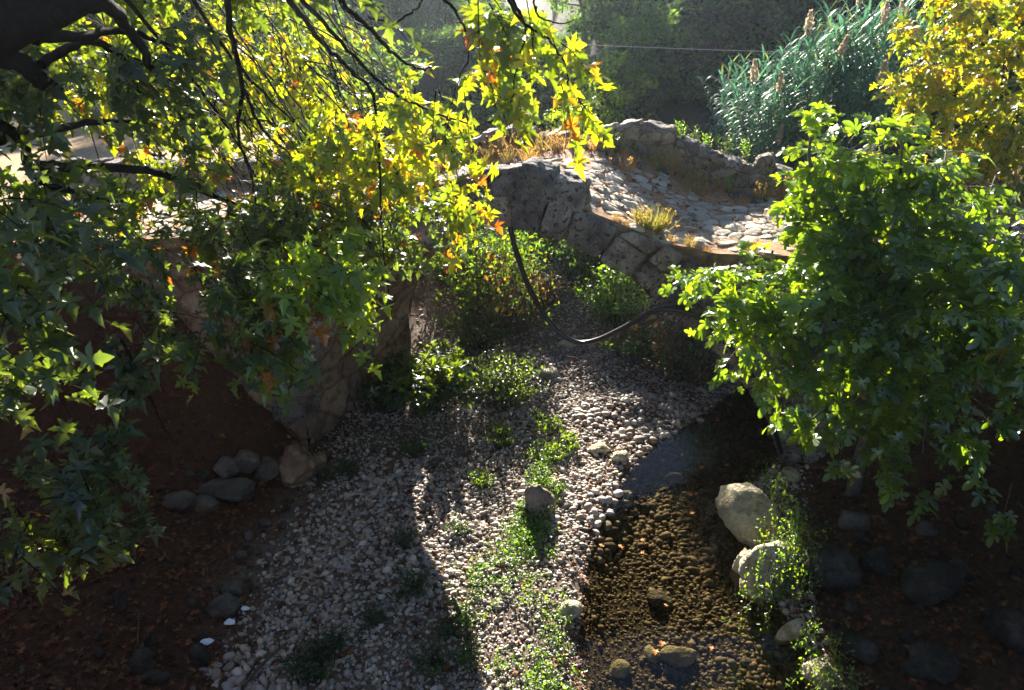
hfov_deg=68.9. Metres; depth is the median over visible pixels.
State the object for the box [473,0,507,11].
hillside shrub
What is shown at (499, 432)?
weed clump
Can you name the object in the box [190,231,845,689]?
river gravel
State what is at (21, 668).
bank rock
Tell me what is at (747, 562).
boulder
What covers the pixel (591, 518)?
river cobble
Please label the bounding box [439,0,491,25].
hillside shrub
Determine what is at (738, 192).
fallen stone
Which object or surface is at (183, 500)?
boulder
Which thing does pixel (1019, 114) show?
undergrowth bush
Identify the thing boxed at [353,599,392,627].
weed clump
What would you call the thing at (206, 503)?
boulder
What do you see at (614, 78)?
hillside shrub
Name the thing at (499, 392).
shrub
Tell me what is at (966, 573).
bank rock
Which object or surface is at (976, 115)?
undergrowth bush
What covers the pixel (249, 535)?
rock
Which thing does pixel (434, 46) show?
hillside shrub
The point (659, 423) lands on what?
river cobble
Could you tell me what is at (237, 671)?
river cobble
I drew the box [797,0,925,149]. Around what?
reed clump
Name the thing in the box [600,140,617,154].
dry grass tuft
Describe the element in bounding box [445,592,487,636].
weed clump
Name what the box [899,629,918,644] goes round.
bank rock
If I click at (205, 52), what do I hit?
hillside shrub
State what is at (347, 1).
hillside shrub
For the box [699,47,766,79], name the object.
undergrowth bush
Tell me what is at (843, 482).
bank rock
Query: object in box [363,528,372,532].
river cobble
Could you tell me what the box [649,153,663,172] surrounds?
parapet weed
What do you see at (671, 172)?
dry grass tuft
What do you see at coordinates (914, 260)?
fig tree
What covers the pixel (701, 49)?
overhead cable
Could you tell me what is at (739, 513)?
boulder
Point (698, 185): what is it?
dry grass tuft
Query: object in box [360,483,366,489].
river cobble
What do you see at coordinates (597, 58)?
hillside shrub
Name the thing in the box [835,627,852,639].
bank rock
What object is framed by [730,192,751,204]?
dry grass tuft
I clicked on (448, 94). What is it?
hillside shrub
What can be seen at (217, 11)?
hillside shrub
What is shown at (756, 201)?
fallen stone
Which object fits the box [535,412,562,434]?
weed clump
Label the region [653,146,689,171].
dry grass tuft
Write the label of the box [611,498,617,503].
river cobble
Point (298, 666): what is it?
weed clump
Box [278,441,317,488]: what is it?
boulder
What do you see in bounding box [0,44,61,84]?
hillside shrub
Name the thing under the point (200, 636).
bank rock
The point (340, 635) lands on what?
weed clump
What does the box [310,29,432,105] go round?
hillside shrub
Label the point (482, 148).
dry grass tuft
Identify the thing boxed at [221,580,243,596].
boulder
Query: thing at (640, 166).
fallen stone
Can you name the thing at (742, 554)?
boulder
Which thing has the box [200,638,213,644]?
paper scrap
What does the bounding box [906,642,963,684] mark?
boulder
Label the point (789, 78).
undergrowth bush
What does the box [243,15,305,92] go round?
hillside shrub
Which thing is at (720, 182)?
dry grass tuft
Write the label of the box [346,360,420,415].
shrub
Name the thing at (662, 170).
fallen stone
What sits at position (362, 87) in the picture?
hillside shrub
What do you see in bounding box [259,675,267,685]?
river cobble
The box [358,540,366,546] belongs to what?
river cobble
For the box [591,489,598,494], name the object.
river cobble
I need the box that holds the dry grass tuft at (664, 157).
[650,151,680,172]
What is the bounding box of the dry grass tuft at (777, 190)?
[765,183,786,197]
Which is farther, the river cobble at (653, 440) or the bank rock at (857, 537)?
the river cobble at (653, 440)
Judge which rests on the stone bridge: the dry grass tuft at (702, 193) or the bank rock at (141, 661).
the dry grass tuft at (702, 193)
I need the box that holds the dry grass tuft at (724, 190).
[713,183,737,195]
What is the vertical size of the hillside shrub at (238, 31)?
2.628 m
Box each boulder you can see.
[162,490,197,509]
[194,494,219,513]
[198,477,255,501]
[206,592,242,617]
[213,456,239,478]
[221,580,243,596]
[235,449,260,473]
[254,456,278,481]
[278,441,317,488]
[313,452,327,471]
[458,348,483,365]
[524,484,554,518]
[537,367,557,377]
[557,340,573,348]
[558,600,582,620]
[589,442,610,452]
[611,450,627,462]
[715,482,780,545]
[732,548,751,575]
[739,540,800,601]
[775,618,808,640]
[780,466,801,482]
[798,542,861,590]
[800,655,839,689]
[838,509,870,532]
[839,634,879,663]
[862,546,894,575]
[901,560,963,606]
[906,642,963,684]
[984,604,1023,655]
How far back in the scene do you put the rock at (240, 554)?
12.40 m
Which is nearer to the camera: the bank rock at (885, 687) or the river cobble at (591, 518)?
the bank rock at (885, 687)
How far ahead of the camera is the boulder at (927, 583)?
11.02 m
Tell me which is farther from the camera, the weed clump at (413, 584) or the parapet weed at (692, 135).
the parapet weed at (692, 135)
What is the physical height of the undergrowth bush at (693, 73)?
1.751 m
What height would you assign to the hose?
4.281 m
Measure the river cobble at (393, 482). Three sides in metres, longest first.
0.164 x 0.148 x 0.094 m
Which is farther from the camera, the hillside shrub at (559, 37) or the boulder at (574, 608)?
the hillside shrub at (559, 37)
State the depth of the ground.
12.90 m
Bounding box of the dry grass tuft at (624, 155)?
[610,144,633,160]
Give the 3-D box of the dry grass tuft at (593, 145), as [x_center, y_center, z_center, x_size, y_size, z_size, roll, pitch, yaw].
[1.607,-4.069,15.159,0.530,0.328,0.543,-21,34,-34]
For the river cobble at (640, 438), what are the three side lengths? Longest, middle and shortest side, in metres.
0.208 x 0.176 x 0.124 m
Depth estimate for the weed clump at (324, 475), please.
14.24 m
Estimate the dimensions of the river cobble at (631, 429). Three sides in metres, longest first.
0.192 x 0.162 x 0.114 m
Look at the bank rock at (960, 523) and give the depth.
12.16 m
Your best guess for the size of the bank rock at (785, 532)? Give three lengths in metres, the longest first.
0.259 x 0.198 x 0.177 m
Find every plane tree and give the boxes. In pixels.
[0,0,615,615]
[869,0,1023,208]
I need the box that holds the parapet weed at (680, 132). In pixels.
[675,120,687,136]
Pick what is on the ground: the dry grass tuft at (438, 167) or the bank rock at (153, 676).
the bank rock at (153, 676)
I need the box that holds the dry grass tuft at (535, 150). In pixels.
[520,143,544,155]
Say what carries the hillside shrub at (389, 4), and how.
on the ground
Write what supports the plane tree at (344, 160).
on the ground
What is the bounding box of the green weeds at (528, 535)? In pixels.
[431,436,587,689]
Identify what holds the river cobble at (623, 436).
on the river gravel
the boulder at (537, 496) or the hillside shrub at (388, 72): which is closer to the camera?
the boulder at (537, 496)
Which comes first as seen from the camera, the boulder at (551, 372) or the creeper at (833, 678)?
the creeper at (833, 678)
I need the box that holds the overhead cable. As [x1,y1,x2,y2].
[548,42,818,52]
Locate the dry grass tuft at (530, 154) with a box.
[517,146,543,160]
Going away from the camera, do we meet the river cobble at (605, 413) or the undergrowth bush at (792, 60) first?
the river cobble at (605, 413)
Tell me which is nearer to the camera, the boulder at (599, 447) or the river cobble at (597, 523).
the river cobble at (597, 523)
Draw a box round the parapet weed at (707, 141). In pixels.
[700,131,713,146]
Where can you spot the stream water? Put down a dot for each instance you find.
(681, 567)
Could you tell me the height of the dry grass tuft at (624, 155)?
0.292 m
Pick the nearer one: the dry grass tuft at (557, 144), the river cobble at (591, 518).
the river cobble at (591, 518)
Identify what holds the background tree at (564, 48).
on the ground
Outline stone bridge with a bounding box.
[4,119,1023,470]
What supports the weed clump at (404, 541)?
on the ground
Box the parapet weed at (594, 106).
[583,92,598,113]
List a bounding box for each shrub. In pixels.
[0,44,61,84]
[58,14,114,54]
[85,15,116,39]
[147,0,218,36]
[184,12,286,66]
[189,0,272,39]
[189,31,222,81]
[205,44,278,99]
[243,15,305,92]
[246,26,337,92]
[250,25,358,98]
[257,0,371,40]
[267,112,349,153]
[291,18,417,92]
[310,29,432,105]
[312,67,424,143]
[315,56,393,101]
[330,0,372,19]
[342,0,419,26]
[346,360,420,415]
[366,337,477,416]
[395,2,435,33]
[396,0,461,21]
[409,18,454,60]
[413,22,453,53]
[424,229,509,292]
[428,57,465,85]
[431,78,487,126]
[431,227,553,317]
[431,299,515,351]
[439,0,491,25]
[450,239,569,338]
[465,344,553,410]
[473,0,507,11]
[483,229,573,284]
[488,250,582,309]
[531,94,613,136]
[542,29,581,51]
[544,238,607,286]
[559,8,586,36]
[562,246,613,277]
[571,44,626,93]
[571,262,655,328]
[590,256,643,292]
[591,43,640,77]
[592,67,627,102]
[598,309,703,372]
[625,315,733,391]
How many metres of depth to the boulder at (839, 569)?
11.57 m
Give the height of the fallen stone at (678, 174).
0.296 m
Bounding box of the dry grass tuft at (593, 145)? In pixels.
[581,138,602,150]
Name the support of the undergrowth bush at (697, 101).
on the ground
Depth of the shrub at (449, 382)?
15.99 m
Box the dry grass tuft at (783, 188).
[768,176,793,199]
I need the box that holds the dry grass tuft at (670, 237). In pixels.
[666,234,677,241]
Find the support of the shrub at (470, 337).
on the ground
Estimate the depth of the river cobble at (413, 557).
12.38 m
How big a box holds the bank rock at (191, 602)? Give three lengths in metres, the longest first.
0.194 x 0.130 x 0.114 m
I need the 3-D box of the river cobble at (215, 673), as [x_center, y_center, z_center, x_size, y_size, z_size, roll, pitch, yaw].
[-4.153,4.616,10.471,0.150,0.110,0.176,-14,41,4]
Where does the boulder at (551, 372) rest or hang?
on the ground
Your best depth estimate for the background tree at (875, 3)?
26.52 m
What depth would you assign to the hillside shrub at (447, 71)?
30.69 m
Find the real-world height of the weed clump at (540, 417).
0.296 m
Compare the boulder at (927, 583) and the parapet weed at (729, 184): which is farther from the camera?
the parapet weed at (729, 184)
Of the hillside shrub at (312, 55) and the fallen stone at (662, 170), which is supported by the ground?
the hillside shrub at (312, 55)
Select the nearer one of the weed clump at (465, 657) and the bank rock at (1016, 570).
the weed clump at (465, 657)
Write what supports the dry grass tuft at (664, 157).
on the stone bridge
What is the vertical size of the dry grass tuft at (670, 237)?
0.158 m
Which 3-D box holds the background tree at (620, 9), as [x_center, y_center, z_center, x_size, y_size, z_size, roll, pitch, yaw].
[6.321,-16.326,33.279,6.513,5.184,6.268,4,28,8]
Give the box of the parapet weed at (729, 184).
[723,174,739,191]
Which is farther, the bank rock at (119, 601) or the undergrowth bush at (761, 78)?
the undergrowth bush at (761, 78)
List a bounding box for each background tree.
[423,19,498,111]
[463,85,521,137]
[482,46,584,133]
[537,0,633,49]
[538,48,658,135]
[540,33,599,119]
[577,0,702,31]
[586,0,694,121]
[653,0,769,88]
[728,0,862,70]
[824,0,969,78]
[927,0,1023,94]
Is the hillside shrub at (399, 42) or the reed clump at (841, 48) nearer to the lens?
the reed clump at (841, 48)
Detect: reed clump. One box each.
[697,43,806,151]
[716,58,829,168]
[738,124,831,168]
[751,9,877,156]
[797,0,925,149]
[801,50,909,161]
[851,0,955,136]
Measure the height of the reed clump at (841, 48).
3.697 m
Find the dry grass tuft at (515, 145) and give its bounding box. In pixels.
[486,130,523,152]
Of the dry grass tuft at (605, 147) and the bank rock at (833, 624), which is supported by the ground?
the bank rock at (833, 624)
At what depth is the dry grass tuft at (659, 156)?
15.21 m
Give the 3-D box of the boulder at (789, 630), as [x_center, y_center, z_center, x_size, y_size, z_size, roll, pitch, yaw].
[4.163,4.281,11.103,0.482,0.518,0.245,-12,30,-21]
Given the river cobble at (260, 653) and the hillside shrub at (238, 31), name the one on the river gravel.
the river cobble at (260, 653)
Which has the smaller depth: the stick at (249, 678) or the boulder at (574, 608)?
the stick at (249, 678)
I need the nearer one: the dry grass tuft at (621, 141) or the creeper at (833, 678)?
the creeper at (833, 678)
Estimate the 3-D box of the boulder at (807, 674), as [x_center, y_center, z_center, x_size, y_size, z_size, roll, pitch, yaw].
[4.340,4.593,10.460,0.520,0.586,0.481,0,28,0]
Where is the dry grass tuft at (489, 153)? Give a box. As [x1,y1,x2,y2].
[480,146,499,160]
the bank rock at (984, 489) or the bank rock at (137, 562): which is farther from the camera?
the bank rock at (984, 489)
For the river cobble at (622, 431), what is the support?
on the river gravel
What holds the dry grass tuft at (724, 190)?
on the stone bridge
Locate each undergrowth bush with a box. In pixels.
[426,90,457,110]
[623,92,646,119]
[664,51,738,102]
[670,75,731,107]
[685,48,746,83]
[692,45,748,65]
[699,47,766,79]
[715,67,803,110]
[723,49,790,95]
[765,59,825,108]
[769,49,831,71]
[938,107,980,123]
[942,75,965,97]
[980,84,1023,133]
[983,58,1021,100]
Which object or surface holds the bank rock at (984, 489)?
on the ground
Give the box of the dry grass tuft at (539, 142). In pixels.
[528,131,557,151]
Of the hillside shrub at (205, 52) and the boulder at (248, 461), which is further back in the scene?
the hillside shrub at (205, 52)
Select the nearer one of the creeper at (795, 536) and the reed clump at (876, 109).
the creeper at (795, 536)
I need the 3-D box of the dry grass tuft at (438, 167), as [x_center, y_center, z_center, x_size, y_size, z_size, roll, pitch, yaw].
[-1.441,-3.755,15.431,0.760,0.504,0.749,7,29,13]
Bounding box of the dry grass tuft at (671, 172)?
[668,162,687,177]
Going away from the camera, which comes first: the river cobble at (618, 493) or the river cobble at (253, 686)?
the river cobble at (253, 686)
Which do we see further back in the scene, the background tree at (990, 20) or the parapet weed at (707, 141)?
the background tree at (990, 20)
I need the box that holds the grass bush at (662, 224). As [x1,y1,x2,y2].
[630,201,679,234]
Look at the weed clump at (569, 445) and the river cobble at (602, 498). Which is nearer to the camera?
the river cobble at (602, 498)
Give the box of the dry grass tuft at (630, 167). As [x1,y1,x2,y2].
[608,151,643,172]
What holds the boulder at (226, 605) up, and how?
on the ground
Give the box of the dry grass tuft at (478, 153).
[473,148,491,158]
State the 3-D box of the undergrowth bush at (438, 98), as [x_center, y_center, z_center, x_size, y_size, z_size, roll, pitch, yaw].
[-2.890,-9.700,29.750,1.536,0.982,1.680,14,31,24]
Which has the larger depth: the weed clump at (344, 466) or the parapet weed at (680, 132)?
the parapet weed at (680, 132)
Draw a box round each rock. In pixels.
[15,665,24,675]
[62,586,74,600]
[93,631,103,641]
[93,648,105,658]
[111,591,128,612]
[126,614,133,620]
[128,647,153,674]
[130,558,140,565]
[140,668,169,684]
[143,633,157,648]
[184,471,195,476]
[187,598,196,607]
[188,642,210,665]
[195,632,207,641]
[197,468,209,478]
[236,550,247,559]
[243,494,251,502]
[244,530,253,540]
[257,519,270,526]
[783,529,791,537]
[808,518,825,530]
[829,621,836,628]
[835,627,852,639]
[841,479,846,487]
[843,598,856,612]
[850,532,864,543]
[860,657,876,664]
[878,685,890,689]
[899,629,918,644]
[900,661,925,680]
[915,520,937,535]
[929,550,939,558]
[950,559,976,578]
[954,517,966,529]
[979,480,990,492]
[985,499,998,516]
[1009,564,1021,577]
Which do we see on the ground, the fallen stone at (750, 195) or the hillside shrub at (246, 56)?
the hillside shrub at (246, 56)
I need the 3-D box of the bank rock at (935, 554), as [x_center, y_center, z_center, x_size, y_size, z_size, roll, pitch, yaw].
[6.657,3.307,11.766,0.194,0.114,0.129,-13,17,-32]
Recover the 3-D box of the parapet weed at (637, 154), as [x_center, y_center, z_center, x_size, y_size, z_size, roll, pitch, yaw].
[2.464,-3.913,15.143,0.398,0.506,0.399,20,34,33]
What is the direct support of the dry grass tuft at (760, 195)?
on the stone bridge
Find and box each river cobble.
[210,668,220,680]
[221,681,231,689]
[222,652,235,660]
[224,661,234,670]
[227,676,236,683]
[232,667,242,676]
[233,654,243,660]
[234,675,245,685]
[240,644,249,651]
[250,684,257,689]
[256,650,265,656]
[256,684,263,689]
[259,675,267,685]
[340,539,347,546]
[356,523,364,528]
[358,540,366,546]
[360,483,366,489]
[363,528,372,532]
[371,490,377,495]
[382,566,391,573]
[385,562,393,567]
[390,480,396,486]
[410,555,416,560]
[424,550,430,555]
[425,578,432,584]
[426,590,433,597]
[437,574,443,581]
[554,515,559,520]
[562,502,569,509]
[569,506,576,511]
[575,514,583,518]
[584,502,592,509]
[586,516,594,521]
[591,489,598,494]
[591,508,597,515]
[594,520,601,527]
[598,514,604,519]
[599,496,606,501]
[601,411,609,415]
[605,496,612,503]
[608,423,614,429]
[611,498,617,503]
[612,482,618,488]
[613,489,623,496]
[619,428,625,433]
[620,434,626,439]
[623,420,631,425]
[626,427,633,432]
[635,435,643,441]
[640,427,648,431]
[648,436,657,443]
[656,421,662,426]
[674,412,680,417]
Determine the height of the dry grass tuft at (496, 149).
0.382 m
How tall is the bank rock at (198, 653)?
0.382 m
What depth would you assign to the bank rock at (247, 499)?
13.46 m
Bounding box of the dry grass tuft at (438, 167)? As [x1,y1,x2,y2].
[433,154,450,171]
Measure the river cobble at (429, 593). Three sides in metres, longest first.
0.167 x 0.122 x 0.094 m
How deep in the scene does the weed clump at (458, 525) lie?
12.95 m
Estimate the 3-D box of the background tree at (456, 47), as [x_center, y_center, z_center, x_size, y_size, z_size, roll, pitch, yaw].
[-1.880,-11.754,31.750,4.572,3.868,4.751,-13,31,-23]
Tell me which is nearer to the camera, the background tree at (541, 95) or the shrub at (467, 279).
the shrub at (467, 279)
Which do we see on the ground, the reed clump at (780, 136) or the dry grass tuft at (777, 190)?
the reed clump at (780, 136)
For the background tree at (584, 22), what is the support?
on the ground
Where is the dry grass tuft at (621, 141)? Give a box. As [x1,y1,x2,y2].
[610,130,632,149]
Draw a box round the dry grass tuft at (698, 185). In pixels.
[679,169,714,190]
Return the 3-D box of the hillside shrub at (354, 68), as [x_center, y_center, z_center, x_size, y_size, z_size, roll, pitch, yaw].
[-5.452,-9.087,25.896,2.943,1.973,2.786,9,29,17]
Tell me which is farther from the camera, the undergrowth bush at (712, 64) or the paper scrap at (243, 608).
the undergrowth bush at (712, 64)
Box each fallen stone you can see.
[582,144,591,149]
[596,148,609,152]
[605,155,624,166]
[633,161,646,170]
[657,165,672,174]
[671,171,683,178]
[728,190,748,199]
[748,193,755,199]
[749,199,761,203]
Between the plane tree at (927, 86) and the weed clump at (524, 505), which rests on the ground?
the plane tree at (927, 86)
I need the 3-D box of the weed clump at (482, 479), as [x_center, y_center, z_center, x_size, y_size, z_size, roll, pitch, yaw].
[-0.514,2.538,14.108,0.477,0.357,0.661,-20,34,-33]
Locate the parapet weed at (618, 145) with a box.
[604,132,622,152]
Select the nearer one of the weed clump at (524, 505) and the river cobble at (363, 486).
the weed clump at (524, 505)
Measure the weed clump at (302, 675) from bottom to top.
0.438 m
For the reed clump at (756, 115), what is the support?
on the ground
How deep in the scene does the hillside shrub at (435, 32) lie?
32.09 m
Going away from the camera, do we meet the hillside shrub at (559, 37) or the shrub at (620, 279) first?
the shrub at (620, 279)
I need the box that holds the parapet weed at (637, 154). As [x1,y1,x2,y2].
[623,140,639,161]
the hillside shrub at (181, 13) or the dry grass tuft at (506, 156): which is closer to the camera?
the dry grass tuft at (506, 156)
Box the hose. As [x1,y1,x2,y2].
[508,227,783,454]
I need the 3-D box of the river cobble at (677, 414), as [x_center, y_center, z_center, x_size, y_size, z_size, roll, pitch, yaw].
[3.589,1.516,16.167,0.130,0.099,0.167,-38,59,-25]
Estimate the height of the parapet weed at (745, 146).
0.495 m
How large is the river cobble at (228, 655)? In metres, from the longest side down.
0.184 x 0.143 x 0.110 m
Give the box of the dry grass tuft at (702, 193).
[681,181,708,197]
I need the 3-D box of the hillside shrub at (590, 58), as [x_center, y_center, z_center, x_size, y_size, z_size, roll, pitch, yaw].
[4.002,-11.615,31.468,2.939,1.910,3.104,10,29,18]
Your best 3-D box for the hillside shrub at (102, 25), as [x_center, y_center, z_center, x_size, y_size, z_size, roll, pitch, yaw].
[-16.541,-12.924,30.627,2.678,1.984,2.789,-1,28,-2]
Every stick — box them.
[137,611,138,645]
[241,641,287,687]
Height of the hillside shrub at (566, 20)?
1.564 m
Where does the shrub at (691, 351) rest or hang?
on the ground
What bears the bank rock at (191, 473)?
on the ground
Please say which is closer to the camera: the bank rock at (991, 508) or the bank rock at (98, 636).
the bank rock at (98, 636)
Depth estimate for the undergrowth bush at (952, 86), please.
26.18 m
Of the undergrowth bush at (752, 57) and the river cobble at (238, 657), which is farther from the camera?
the undergrowth bush at (752, 57)
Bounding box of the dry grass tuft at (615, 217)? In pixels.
[609,211,626,223]
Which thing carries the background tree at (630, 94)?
on the ground
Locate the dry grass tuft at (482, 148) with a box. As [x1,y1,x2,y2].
[479,141,501,156]
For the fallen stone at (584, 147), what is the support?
on the stone bridge
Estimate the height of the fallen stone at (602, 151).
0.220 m
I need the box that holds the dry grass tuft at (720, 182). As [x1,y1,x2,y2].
[712,175,735,190]
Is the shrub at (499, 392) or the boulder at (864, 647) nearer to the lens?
the boulder at (864, 647)
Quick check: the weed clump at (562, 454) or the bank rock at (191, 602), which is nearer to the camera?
the bank rock at (191, 602)
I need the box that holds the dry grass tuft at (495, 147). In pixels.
[484,140,508,155]
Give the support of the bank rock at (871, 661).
on the ground
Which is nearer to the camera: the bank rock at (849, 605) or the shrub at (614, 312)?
the bank rock at (849, 605)
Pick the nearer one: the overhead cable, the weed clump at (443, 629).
the weed clump at (443, 629)
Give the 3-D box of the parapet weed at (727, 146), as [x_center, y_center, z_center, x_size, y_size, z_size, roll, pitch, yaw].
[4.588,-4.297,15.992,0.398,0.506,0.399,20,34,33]
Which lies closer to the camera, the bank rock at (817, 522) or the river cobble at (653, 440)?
the bank rock at (817, 522)
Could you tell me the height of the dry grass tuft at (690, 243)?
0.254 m
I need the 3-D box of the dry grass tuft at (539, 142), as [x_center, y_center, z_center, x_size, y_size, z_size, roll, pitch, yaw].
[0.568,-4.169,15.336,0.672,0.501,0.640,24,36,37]
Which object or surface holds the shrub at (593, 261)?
on the ground
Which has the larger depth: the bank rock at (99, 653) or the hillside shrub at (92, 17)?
the hillside shrub at (92, 17)
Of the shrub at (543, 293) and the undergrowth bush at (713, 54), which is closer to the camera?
the shrub at (543, 293)
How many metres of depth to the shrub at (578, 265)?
21.42 m
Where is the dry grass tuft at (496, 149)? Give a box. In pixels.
[484,141,512,157]
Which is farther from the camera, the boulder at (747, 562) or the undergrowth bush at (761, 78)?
the undergrowth bush at (761, 78)
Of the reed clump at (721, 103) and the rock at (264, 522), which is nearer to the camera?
the rock at (264, 522)
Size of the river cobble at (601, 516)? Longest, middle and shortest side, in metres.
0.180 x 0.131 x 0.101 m
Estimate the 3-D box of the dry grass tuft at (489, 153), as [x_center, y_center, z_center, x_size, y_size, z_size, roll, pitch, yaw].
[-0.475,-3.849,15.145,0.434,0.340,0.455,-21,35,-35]
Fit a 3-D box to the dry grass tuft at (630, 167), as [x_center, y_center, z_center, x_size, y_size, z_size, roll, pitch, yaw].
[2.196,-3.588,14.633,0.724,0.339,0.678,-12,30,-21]
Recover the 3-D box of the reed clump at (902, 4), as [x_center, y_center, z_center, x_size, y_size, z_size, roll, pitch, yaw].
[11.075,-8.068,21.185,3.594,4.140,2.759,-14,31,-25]
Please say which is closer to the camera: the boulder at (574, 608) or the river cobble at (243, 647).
the river cobble at (243, 647)
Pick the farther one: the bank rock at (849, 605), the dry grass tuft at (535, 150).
the dry grass tuft at (535, 150)
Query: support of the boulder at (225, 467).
on the ground
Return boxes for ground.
[0,0,1023,689]
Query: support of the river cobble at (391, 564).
on the ground
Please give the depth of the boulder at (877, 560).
11.72 m
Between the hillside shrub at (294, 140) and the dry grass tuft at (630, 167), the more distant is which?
the hillside shrub at (294, 140)
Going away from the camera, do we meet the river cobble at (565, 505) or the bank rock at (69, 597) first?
the bank rock at (69, 597)
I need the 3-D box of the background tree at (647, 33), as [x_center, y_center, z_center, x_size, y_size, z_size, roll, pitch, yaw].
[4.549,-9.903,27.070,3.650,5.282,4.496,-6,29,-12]
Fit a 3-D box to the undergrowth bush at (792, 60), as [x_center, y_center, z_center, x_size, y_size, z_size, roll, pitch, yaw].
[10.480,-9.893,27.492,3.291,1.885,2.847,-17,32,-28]
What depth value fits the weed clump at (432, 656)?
10.49 m
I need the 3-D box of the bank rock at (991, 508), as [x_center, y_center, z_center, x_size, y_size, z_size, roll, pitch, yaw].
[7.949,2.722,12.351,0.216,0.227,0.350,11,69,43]
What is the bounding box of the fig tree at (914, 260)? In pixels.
[658,101,1023,551]
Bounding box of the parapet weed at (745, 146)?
[738,138,753,159]
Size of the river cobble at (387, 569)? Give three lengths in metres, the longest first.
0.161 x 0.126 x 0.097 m
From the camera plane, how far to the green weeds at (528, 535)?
12.04 m
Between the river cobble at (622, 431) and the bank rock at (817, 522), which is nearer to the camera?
the bank rock at (817, 522)
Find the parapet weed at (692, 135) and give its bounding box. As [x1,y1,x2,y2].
[684,124,700,140]
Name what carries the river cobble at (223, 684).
on the river gravel
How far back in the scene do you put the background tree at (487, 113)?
27.93 m
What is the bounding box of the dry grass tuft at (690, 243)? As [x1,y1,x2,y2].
[681,233,700,246]
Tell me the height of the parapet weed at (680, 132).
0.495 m
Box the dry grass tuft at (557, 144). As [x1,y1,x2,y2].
[539,127,572,151]
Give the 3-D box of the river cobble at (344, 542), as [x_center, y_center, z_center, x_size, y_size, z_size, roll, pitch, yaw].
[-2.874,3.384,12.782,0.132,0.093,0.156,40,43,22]
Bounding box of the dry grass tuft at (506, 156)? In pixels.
[497,144,517,162]
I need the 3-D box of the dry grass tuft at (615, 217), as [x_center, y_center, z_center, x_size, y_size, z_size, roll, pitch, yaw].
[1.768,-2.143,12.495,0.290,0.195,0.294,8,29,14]
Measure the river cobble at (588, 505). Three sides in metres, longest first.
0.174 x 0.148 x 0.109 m
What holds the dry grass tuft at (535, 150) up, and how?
on the stone bridge
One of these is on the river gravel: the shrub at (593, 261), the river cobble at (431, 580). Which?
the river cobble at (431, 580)
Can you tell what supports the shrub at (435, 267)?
on the ground
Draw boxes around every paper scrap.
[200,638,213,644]
[224,618,234,624]
[241,606,249,610]
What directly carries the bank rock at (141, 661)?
on the ground
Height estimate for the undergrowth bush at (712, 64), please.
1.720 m
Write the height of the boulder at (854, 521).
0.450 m
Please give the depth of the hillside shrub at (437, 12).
35.17 m
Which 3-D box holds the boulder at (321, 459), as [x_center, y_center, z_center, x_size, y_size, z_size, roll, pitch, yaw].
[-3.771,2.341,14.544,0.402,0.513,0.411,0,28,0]
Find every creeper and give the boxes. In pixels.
[721,458,834,630]
[784,605,873,689]
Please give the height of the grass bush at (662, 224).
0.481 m
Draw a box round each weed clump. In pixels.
[280,649,322,684]
[285,647,335,689]
[296,626,341,669]
[313,463,336,485]
[315,626,350,654]
[327,455,360,481]
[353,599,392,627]
[384,562,432,604]
[391,528,419,548]
[397,434,434,458]
[407,631,455,676]
[429,615,463,644]
[444,514,473,535]
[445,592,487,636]
[455,633,483,668]
[467,464,495,489]
[485,419,514,446]
[515,498,552,523]
[531,406,549,421]
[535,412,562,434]
[542,441,567,460]
[546,480,568,496]
[553,427,580,452]
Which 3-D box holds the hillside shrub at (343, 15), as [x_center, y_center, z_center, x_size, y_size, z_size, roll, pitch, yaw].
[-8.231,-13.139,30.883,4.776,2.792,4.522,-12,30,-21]
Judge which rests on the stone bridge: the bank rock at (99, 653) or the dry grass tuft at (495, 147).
the dry grass tuft at (495, 147)
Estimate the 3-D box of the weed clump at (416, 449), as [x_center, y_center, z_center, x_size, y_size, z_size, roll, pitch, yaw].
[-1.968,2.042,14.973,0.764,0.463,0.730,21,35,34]
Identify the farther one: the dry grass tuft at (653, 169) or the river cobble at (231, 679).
the dry grass tuft at (653, 169)
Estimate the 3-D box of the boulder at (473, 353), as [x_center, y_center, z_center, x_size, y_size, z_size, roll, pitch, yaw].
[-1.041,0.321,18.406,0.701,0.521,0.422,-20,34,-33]
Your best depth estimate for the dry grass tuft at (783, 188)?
15.20 m
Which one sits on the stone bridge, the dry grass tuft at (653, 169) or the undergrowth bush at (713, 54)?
the dry grass tuft at (653, 169)
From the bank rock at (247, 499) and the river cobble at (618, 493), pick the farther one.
the river cobble at (618, 493)
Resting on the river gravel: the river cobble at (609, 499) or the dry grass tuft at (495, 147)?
the river cobble at (609, 499)
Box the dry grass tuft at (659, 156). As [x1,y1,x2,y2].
[641,144,683,167]
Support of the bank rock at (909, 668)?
on the ground
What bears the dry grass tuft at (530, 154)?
on the stone bridge
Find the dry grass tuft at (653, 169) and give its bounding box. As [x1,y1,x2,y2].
[633,158,662,174]
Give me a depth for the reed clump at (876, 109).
18.77 m
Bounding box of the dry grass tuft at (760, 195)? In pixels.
[751,180,777,200]
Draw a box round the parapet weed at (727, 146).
[717,133,733,153]
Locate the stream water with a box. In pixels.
[579,385,821,689]
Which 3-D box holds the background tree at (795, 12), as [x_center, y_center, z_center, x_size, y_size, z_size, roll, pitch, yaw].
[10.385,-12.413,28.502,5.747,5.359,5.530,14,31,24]
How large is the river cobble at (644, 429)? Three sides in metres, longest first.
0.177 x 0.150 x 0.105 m
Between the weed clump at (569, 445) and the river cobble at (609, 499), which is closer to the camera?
the river cobble at (609, 499)
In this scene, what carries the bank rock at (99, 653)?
on the ground
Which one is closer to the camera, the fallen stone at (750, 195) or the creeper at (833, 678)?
the creeper at (833, 678)

